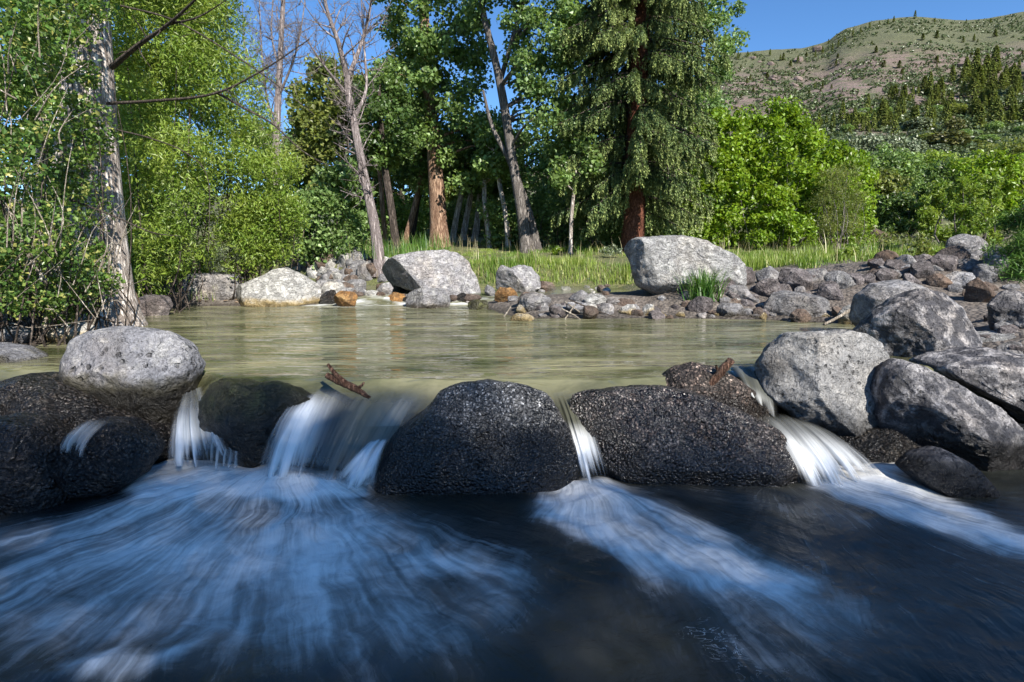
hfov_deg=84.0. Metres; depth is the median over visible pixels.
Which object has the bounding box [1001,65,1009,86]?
conifer tree
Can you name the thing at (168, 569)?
stream water
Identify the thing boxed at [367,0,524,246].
cottonwood tree
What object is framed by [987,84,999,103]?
conifer tree
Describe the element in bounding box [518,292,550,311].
rock
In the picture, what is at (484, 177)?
cottonwood tree
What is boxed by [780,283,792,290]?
cobble
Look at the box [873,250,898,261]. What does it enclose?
cobble
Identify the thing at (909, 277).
cobble
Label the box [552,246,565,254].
weed
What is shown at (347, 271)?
cobble
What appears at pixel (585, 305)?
twig
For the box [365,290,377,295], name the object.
cobble
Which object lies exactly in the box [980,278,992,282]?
cobble
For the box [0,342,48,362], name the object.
boulder
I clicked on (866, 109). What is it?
hillside bush
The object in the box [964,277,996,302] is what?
rock
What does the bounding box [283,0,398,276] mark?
dead tree
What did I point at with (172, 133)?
willow shrub
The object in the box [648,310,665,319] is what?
cobble
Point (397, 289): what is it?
rock
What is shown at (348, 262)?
cobble
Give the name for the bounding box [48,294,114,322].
branch
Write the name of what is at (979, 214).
shrub
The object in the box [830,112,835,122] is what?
conifer tree
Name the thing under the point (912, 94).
conifer tree
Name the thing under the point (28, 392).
boulder
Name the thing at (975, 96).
conifer tree
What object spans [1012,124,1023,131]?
hillside bush
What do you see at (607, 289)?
cobble
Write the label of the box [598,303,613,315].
cobble
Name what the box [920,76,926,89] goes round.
conifer tree
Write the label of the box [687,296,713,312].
rock
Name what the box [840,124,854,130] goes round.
hillside bush
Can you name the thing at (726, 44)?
cottonwood tree
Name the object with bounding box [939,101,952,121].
conifer tree
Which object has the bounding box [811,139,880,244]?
shrub
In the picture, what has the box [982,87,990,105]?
conifer tree
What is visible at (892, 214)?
shrub
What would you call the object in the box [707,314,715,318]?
cobble
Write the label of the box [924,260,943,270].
cobble
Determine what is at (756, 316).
cobble
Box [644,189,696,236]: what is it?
shrub
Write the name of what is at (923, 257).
cobble
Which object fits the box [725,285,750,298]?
rock
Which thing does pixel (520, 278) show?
boulder
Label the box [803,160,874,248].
shrub
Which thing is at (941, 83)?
conifer tree
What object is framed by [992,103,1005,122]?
conifer tree
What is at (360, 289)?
cobble
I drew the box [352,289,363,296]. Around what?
cobble
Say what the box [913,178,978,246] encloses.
shrub
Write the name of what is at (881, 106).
conifer tree
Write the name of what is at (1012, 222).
shrub
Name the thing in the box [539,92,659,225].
woodland tree
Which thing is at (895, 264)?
cobble
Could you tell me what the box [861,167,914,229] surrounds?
shrub
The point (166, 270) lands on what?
willow shrub
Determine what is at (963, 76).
conifer tree
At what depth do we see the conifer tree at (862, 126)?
128.24 m
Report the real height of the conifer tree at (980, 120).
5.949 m
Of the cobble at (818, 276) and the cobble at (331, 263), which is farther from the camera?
the cobble at (331, 263)
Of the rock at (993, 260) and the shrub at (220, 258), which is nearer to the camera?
the rock at (993, 260)
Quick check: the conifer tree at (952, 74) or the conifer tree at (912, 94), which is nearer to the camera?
the conifer tree at (912, 94)
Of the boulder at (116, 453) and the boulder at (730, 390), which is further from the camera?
the boulder at (730, 390)
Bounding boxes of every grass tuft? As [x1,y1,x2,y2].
[325,237,448,258]
[384,232,461,249]
[670,265,740,300]
[717,225,761,243]
[857,239,944,251]
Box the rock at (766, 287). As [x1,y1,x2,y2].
[754,278,781,296]
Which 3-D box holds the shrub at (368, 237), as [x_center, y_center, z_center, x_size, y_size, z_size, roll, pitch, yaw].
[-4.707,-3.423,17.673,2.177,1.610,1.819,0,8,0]
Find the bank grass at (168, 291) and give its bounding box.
[1,255,215,323]
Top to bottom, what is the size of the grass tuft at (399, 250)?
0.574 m
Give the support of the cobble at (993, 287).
on the ground at (976, 312)
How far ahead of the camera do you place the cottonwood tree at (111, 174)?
6.13 m
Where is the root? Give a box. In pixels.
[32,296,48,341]
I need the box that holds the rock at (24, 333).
[0,326,30,343]
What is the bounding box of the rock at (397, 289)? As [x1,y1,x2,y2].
[391,284,410,291]
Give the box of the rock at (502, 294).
[494,287,517,301]
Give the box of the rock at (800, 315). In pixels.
[789,309,811,322]
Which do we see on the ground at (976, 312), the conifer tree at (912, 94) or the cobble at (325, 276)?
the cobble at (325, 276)
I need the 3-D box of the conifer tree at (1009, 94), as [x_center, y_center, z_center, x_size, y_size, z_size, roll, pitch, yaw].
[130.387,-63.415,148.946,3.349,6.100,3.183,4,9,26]
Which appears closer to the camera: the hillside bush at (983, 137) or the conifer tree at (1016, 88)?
the hillside bush at (983, 137)
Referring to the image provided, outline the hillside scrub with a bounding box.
[427,13,1023,221]
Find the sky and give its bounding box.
[0,0,1023,198]
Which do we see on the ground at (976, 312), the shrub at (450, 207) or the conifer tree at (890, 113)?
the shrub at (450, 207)
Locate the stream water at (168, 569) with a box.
[0,452,1023,681]
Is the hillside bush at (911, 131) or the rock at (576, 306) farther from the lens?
the hillside bush at (911, 131)
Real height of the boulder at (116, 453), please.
0.440 m
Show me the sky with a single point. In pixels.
(771, 24)
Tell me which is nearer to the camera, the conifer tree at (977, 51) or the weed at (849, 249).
the weed at (849, 249)
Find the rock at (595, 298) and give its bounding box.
[584,293,606,304]
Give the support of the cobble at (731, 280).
on the ground at (976, 312)
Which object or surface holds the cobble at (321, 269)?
on the ground at (976, 312)
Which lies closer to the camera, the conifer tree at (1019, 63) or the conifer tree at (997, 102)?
the conifer tree at (997, 102)
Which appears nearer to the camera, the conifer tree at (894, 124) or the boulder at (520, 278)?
the boulder at (520, 278)
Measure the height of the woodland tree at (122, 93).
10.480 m
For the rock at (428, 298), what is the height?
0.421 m
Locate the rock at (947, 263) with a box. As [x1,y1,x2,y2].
[930,254,957,271]
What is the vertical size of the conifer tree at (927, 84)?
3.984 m
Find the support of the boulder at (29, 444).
in the stream water at (168, 569)
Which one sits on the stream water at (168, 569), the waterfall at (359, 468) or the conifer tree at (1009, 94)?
the waterfall at (359, 468)
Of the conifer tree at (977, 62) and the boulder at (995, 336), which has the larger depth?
the conifer tree at (977, 62)
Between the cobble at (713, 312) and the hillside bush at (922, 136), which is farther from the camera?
the hillside bush at (922, 136)
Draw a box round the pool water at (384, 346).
[0,281,1023,468]
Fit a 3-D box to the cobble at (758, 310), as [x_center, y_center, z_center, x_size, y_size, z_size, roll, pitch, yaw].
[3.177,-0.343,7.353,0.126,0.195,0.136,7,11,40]
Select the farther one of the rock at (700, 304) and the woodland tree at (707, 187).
the woodland tree at (707, 187)
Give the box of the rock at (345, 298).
[334,291,357,306]
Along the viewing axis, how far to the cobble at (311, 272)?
13.99 m
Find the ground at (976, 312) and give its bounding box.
[0,215,1023,349]
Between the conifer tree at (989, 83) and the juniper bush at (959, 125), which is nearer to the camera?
the juniper bush at (959, 125)
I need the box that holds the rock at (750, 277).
[746,266,754,285]
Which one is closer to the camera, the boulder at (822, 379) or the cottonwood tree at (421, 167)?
the boulder at (822, 379)
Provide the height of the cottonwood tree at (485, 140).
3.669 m
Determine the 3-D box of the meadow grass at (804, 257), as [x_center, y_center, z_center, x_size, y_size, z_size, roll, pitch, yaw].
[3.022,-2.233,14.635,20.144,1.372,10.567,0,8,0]
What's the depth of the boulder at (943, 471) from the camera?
3.10 m
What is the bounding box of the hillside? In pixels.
[0,12,1023,226]
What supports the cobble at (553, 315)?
on the ground at (976, 312)
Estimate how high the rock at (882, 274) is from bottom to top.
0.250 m
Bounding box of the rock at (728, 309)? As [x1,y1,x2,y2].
[716,303,743,316]
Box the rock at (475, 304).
[468,299,488,309]
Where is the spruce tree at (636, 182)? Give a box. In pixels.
[548,0,732,251]
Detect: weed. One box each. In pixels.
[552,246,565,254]
[598,243,622,255]
[740,241,753,247]
[799,232,822,248]
[834,242,860,259]
[847,234,882,248]
[865,237,890,246]
[870,233,905,243]
[874,242,888,250]
[875,228,934,255]
[913,246,944,255]
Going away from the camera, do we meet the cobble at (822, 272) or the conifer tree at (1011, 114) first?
the cobble at (822, 272)
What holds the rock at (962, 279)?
on the ground at (976, 312)
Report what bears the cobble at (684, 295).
on the ground at (976, 312)
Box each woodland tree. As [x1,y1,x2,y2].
[0,1,58,255]
[6,0,196,248]
[223,120,325,225]
[358,153,454,227]
[412,163,476,226]
[480,128,569,226]
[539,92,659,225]
[659,84,730,224]
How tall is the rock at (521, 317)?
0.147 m
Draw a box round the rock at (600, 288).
[597,285,605,291]
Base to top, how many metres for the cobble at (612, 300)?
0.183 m
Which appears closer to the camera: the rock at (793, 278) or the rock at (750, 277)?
the rock at (793, 278)
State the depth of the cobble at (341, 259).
13.76 m
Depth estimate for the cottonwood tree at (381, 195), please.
17.02 m
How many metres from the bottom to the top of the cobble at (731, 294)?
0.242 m
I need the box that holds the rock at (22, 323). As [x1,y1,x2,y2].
[0,307,31,326]
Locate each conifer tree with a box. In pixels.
[817,112,821,125]
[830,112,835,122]
[836,101,845,120]
[843,113,850,124]
[849,108,858,129]
[860,119,864,130]
[863,111,869,127]
[864,93,870,107]
[865,123,871,134]
[870,111,877,130]
[876,100,886,121]
[878,107,890,125]
[886,86,893,99]
[887,84,898,99]
[888,111,892,123]
[888,113,899,137]
[893,102,899,115]
[896,91,906,103]
[899,85,908,100]
[900,96,906,114]
[910,86,915,99]
[911,104,921,128]
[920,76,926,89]
[922,97,930,116]
[923,71,934,93]
[924,82,930,93]
[925,89,934,105]
[927,107,937,128]
[931,84,941,103]
[936,77,947,97]
[939,97,945,106]
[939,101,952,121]
[941,104,951,125]
[945,90,954,103]
[947,65,956,82]
[957,80,967,96]
[958,68,967,83]
[959,56,970,79]
[965,72,980,97]
[966,60,971,77]
[968,98,976,114]
[969,65,987,89]
[969,91,977,107]
[970,48,981,72]
[970,104,987,128]
[971,54,980,74]
[971,99,980,116]
[978,88,984,102]
[981,95,988,108]
[982,53,992,79]
[982,64,987,83]
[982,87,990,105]
[984,79,993,91]
[985,60,996,84]
[985,96,995,117]
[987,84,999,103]
[987,97,1003,122]
[990,45,1002,71]
[992,29,997,36]
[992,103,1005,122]
[993,71,998,86]
[996,58,1000,72]
[996,72,1006,89]
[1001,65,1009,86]
[1002,86,1014,109]
[1006,105,1017,123]
[1007,62,1016,85]
[1007,97,1017,118]
[1009,69,1022,91]
[1012,76,1022,92]
[1012,81,1018,95]
[1016,59,1020,72]
[1016,100,1023,121]
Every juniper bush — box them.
[923,128,970,145]
[942,117,966,130]
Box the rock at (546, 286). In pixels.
[540,281,554,291]
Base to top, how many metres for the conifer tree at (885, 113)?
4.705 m
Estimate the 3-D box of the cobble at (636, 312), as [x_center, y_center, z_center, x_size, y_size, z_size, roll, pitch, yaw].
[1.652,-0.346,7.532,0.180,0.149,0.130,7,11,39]
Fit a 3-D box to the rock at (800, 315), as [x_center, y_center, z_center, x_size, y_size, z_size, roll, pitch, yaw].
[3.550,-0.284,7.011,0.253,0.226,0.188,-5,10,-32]
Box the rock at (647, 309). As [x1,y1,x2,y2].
[642,304,653,314]
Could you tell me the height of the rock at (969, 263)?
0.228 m
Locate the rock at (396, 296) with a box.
[388,292,404,301]
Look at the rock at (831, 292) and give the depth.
7.35 m
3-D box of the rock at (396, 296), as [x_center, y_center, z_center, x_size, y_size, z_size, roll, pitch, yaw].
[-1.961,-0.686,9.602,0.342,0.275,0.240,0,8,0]
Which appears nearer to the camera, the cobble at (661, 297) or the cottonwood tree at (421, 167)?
the cobble at (661, 297)
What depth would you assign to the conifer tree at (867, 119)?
129.42 m
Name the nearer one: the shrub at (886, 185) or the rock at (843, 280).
the rock at (843, 280)
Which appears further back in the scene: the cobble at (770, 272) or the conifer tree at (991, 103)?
the conifer tree at (991, 103)
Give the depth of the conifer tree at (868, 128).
122.38 m
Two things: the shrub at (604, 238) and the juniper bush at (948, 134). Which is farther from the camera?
the juniper bush at (948, 134)
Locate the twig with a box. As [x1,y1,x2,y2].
[570,300,614,316]
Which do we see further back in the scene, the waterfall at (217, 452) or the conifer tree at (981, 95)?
the conifer tree at (981, 95)
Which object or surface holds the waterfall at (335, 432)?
on the stream water at (168, 569)
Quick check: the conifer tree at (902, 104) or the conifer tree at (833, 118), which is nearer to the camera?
the conifer tree at (833, 118)
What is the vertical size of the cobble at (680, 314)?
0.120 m
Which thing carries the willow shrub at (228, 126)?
on the ground at (976, 312)
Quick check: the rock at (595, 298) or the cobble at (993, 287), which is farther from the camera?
the rock at (595, 298)
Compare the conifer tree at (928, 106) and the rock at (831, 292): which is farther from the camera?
the conifer tree at (928, 106)
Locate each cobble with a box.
[291,256,299,266]
[292,259,303,270]
[306,265,316,278]
[314,262,323,274]
[315,260,325,268]
[316,280,327,286]
[318,251,331,261]
[319,269,332,281]
[321,281,344,294]
[325,257,335,267]
[333,270,341,279]
[338,251,351,267]
[341,287,351,290]
[342,282,353,287]
[343,275,357,280]
[344,268,352,274]
[345,256,353,267]
[346,279,366,289]
[348,260,365,273]
[351,247,367,260]
[351,287,365,294]
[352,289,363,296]
[355,253,369,260]
[357,260,372,280]
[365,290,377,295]
[366,262,376,277]
[376,282,392,293]
[376,292,385,295]
[377,273,387,282]
[450,295,456,300]
[456,293,465,301]
[508,296,517,301]
[516,305,525,312]
[538,302,548,311]
[550,313,562,317]
[570,290,587,301]
[583,305,598,318]
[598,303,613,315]
[602,287,610,292]
[607,297,619,303]
[631,309,643,315]
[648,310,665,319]
[658,295,665,300]
[671,304,679,309]
[675,312,684,316]
[680,291,688,299]
[681,300,690,307]
[697,312,706,318]
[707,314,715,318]
[708,310,716,314]
[714,282,733,293]
[719,297,730,302]
[721,277,735,284]
[727,291,739,298]
[731,298,740,302]
[740,299,753,306]
[740,308,752,316]
[746,294,758,302]
[751,314,761,318]
[753,307,762,314]
[755,266,778,282]
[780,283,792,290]
[794,286,805,291]
[806,269,823,281]
[811,268,827,276]
[818,280,839,288]
[822,312,830,316]
[832,306,841,316]
[847,273,864,284]
[862,273,875,283]
[869,258,884,269]
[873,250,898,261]
[883,259,907,269]
[894,242,912,250]
[897,254,916,264]
[899,267,909,273]
[903,273,921,284]
[915,254,931,261]
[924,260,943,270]
[926,273,952,287]
[936,246,970,259]
[945,234,987,257]
[947,284,962,292]
[970,253,979,259]
[971,264,997,281]
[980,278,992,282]
[980,334,990,337]
[984,281,998,290]
[993,322,1010,331]
[997,324,1019,333]
[997,341,1022,353]
[1001,284,1020,290]
[1008,344,1023,353]
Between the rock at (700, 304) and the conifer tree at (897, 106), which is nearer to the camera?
the rock at (700, 304)
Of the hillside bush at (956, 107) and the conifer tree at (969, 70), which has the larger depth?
the conifer tree at (969, 70)
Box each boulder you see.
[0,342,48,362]
[0,372,175,461]
[0,411,73,514]
[4,409,75,428]
[55,416,165,498]
[59,326,205,423]
[182,272,244,299]
[198,377,312,467]
[236,267,320,306]
[369,379,579,494]
[382,250,480,295]
[495,265,540,292]
[569,385,821,486]
[624,235,746,294]
[662,362,769,423]
[754,329,889,436]
[835,426,922,462]
[849,279,927,326]
[852,288,982,357]
[870,358,1023,471]
[895,446,999,497]
[909,346,1023,420]
[977,330,1015,342]
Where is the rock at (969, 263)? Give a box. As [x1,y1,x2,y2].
[957,258,981,270]
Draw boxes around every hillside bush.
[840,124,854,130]
[848,111,865,120]
[857,107,873,112]
[873,107,892,114]
[901,116,933,129]
[907,129,919,135]
[910,138,926,148]
[915,132,934,140]
[928,143,950,150]
[932,105,943,112]
[940,103,969,114]
[959,129,973,136]
[974,134,999,140]
[983,121,1004,131]
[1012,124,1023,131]
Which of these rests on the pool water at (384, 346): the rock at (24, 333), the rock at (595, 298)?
the rock at (24, 333)
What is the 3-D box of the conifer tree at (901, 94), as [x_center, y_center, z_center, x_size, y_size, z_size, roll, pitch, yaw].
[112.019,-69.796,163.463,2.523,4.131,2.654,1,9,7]
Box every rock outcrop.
[793,57,802,62]
[794,76,802,80]
[812,45,822,51]
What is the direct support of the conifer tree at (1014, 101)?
on the hillside
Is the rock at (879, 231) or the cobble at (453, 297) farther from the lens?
the rock at (879, 231)
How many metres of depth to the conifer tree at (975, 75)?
169.04 m
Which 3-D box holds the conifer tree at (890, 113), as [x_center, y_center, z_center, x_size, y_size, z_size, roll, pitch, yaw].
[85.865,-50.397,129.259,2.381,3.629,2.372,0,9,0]
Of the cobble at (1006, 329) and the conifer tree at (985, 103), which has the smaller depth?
the cobble at (1006, 329)
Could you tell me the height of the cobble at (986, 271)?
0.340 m
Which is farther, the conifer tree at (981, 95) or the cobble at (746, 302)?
the conifer tree at (981, 95)
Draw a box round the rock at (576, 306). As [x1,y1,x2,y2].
[565,301,588,313]
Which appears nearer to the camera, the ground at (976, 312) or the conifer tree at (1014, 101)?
the ground at (976, 312)
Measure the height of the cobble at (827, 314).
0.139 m
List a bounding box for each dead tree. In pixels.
[224,0,328,225]
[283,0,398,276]
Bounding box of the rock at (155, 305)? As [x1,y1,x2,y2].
[139,294,172,315]
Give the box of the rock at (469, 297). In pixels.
[464,294,481,301]
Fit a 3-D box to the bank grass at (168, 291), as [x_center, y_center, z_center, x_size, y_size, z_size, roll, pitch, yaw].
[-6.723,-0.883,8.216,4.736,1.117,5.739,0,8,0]
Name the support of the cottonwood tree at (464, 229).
on the ground at (976, 312)
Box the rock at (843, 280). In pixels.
[824,270,855,288]
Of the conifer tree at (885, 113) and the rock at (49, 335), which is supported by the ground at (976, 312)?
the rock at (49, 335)
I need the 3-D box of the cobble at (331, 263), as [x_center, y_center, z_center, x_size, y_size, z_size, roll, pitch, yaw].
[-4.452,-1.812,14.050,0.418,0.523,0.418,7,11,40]
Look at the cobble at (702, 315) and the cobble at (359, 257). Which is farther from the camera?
the cobble at (359, 257)
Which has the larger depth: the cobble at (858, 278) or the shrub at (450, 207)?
the shrub at (450, 207)
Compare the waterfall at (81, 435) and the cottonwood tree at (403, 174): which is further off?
the cottonwood tree at (403, 174)
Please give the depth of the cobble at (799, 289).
7.72 m
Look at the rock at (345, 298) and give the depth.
9.00 m
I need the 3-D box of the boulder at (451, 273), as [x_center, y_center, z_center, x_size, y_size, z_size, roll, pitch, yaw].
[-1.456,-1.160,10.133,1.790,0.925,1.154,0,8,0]
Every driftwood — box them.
[325,363,370,398]
[709,358,734,385]
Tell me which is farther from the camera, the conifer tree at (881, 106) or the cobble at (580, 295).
the conifer tree at (881, 106)
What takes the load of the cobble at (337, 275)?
on the ground at (976, 312)
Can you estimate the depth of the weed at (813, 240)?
16.29 m
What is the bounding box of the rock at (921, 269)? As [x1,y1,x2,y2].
[910,261,934,278]
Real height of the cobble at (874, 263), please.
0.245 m
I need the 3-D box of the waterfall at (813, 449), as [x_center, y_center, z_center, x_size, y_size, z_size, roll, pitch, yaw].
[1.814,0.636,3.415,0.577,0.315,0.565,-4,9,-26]
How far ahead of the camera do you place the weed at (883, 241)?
15.54 m
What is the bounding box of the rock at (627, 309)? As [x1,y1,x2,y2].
[618,304,635,314]
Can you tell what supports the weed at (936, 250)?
on the ground at (976, 312)
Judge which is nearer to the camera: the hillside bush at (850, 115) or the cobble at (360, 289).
the cobble at (360, 289)
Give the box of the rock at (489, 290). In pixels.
[484,285,494,295]
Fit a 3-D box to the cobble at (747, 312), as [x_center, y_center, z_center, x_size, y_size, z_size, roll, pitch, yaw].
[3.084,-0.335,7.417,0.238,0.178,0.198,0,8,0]
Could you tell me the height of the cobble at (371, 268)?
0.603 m
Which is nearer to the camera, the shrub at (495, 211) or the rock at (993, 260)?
the rock at (993, 260)
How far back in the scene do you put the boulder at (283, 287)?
9.24 m
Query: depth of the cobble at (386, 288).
9.87 m
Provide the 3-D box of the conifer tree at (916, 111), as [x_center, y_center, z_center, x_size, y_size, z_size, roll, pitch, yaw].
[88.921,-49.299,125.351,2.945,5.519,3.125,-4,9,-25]
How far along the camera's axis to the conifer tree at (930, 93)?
162.89 m
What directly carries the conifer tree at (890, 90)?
on the hillside
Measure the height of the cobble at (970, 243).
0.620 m
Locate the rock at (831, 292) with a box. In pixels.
[816,284,843,300]
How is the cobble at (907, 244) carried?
on the ground at (976, 312)
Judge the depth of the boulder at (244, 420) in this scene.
3.36 m
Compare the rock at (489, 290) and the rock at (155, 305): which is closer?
the rock at (155, 305)
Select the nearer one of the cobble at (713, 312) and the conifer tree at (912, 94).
the cobble at (713, 312)
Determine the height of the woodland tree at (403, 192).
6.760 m
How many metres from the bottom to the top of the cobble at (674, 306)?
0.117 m
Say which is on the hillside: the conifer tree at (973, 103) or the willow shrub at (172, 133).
the conifer tree at (973, 103)
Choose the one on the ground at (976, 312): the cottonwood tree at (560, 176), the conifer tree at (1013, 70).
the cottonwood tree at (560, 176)
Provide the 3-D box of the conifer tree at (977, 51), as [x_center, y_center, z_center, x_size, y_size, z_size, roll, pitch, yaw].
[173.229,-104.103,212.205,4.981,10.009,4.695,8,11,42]
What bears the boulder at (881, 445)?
in the stream water at (168, 569)
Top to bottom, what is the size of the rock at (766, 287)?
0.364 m
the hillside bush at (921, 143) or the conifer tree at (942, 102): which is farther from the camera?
the conifer tree at (942, 102)
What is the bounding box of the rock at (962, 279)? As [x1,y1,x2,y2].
[945,271,975,288]
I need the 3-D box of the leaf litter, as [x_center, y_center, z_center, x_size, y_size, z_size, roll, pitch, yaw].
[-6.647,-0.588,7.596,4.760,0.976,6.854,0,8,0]
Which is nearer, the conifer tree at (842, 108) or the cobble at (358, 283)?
the cobble at (358, 283)
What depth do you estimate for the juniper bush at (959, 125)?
121.29 m
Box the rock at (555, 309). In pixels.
[549,304,564,315]
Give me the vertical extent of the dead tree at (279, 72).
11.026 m
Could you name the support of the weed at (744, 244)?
on the ground at (976, 312)
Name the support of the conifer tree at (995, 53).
on the hillside
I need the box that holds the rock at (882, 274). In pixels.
[874,268,899,280]
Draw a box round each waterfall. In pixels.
[64,424,97,451]
[174,400,222,465]
[210,433,235,466]
[268,394,411,483]
[341,440,384,487]
[556,398,597,481]
[733,365,772,408]
[770,419,872,485]
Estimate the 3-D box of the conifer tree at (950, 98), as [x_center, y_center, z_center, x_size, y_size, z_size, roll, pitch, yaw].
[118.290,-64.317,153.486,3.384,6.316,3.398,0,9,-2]
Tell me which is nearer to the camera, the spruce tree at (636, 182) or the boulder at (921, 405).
the boulder at (921, 405)
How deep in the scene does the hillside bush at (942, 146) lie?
96.33 m
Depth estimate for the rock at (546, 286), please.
10.60 m
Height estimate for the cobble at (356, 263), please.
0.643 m
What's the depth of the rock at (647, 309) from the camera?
7.51 m
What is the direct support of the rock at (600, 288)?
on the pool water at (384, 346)
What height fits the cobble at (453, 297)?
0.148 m
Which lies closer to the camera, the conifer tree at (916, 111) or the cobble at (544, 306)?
the cobble at (544, 306)
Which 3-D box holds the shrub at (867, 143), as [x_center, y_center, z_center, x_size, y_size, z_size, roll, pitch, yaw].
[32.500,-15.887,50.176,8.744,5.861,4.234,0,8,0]
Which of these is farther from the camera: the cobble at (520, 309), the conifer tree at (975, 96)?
the conifer tree at (975, 96)
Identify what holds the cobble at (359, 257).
on the ground at (976, 312)
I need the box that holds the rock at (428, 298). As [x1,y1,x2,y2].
[405,288,450,307]
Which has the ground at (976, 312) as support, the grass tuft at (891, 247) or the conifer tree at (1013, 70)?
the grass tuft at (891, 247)
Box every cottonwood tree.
[0,0,331,328]
[282,51,413,233]
[310,156,377,245]
[345,123,405,248]
[348,73,422,250]
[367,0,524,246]
[383,104,426,242]
[400,110,465,242]
[444,121,487,242]
[446,110,500,240]
[454,0,593,252]
[462,130,531,240]
[471,141,509,247]
[472,128,523,247]
[547,131,609,253]
[550,0,750,232]
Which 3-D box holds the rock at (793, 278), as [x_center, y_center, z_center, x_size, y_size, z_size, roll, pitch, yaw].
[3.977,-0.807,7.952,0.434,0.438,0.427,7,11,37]
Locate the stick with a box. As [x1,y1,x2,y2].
[823,309,849,324]
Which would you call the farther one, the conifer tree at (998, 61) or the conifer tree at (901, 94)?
the conifer tree at (998, 61)
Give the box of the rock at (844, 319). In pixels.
[837,304,853,324]
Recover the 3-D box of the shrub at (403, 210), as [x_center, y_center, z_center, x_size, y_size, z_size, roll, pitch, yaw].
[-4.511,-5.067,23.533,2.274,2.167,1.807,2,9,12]
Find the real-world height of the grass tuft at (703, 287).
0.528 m
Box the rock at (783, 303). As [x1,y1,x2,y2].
[762,290,829,317]
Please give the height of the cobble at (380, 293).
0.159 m
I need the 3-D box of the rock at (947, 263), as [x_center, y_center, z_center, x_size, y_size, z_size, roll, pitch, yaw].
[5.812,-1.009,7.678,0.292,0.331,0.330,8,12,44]
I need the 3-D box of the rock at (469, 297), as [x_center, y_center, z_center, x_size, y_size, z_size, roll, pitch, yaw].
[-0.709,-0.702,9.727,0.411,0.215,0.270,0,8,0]
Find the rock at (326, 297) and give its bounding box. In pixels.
[320,290,335,303]
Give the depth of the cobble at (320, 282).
11.81 m
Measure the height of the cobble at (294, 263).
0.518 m
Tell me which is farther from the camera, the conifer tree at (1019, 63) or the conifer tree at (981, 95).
the conifer tree at (1019, 63)
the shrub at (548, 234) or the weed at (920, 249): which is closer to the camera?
the weed at (920, 249)
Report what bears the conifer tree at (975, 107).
on the hillside
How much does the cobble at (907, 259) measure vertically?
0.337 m
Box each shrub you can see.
[0,0,88,345]
[0,167,146,346]
[28,0,131,327]
[110,0,235,309]
[127,212,207,311]
[158,0,308,281]
[203,240,246,299]
[218,176,310,282]
[285,182,368,269]
[333,205,390,247]
[377,193,429,237]
[446,195,503,237]
[473,190,543,248]
[528,180,593,247]
[573,186,621,249]
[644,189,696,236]
[681,105,770,248]
[729,95,841,247]
[746,206,818,250]
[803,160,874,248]
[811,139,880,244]
[840,128,929,160]
[855,141,926,208]
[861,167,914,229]
[873,189,931,237]
[913,149,962,180]
[913,154,976,202]
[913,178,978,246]
[934,174,1005,246]
[947,147,1023,240]
[978,200,1023,283]
[979,134,1023,199]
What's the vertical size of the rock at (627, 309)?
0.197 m
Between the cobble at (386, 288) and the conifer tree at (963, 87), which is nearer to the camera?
the cobble at (386, 288)
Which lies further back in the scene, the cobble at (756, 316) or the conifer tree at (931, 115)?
the conifer tree at (931, 115)
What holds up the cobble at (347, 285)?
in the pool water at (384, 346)
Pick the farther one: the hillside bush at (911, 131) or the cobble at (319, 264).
the hillside bush at (911, 131)
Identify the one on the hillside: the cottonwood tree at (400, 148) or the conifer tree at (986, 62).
the conifer tree at (986, 62)
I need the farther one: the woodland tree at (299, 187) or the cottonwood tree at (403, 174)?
the woodland tree at (299, 187)
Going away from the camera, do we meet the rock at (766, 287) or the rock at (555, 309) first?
the rock at (555, 309)
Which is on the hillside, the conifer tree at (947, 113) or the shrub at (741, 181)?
the conifer tree at (947, 113)
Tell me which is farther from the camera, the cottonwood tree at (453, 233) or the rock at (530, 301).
the cottonwood tree at (453, 233)
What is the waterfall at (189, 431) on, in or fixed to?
on the stream water at (168, 569)
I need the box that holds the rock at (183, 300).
[166,292,185,307]
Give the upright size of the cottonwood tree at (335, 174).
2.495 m
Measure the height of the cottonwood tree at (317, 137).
8.198 m
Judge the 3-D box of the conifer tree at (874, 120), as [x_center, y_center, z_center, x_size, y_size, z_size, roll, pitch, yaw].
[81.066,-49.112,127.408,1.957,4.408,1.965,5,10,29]
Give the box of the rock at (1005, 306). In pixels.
[986,290,1023,329]
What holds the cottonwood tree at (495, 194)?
on the ground at (976, 312)
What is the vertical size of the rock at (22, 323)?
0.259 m
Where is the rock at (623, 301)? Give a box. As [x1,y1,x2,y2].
[617,298,634,305]
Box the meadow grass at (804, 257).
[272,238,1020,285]
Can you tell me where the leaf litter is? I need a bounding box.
[0,273,238,342]
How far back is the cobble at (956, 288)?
7.03 m
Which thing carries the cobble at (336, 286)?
on the ground at (976, 312)
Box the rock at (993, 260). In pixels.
[982,245,1011,276]
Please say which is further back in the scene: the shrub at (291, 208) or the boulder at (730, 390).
the shrub at (291, 208)
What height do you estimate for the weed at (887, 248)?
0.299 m
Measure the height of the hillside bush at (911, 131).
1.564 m
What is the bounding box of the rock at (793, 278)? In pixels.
[778,268,812,290]
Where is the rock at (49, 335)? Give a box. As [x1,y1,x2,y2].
[44,321,97,342]
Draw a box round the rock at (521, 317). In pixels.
[510,313,533,320]

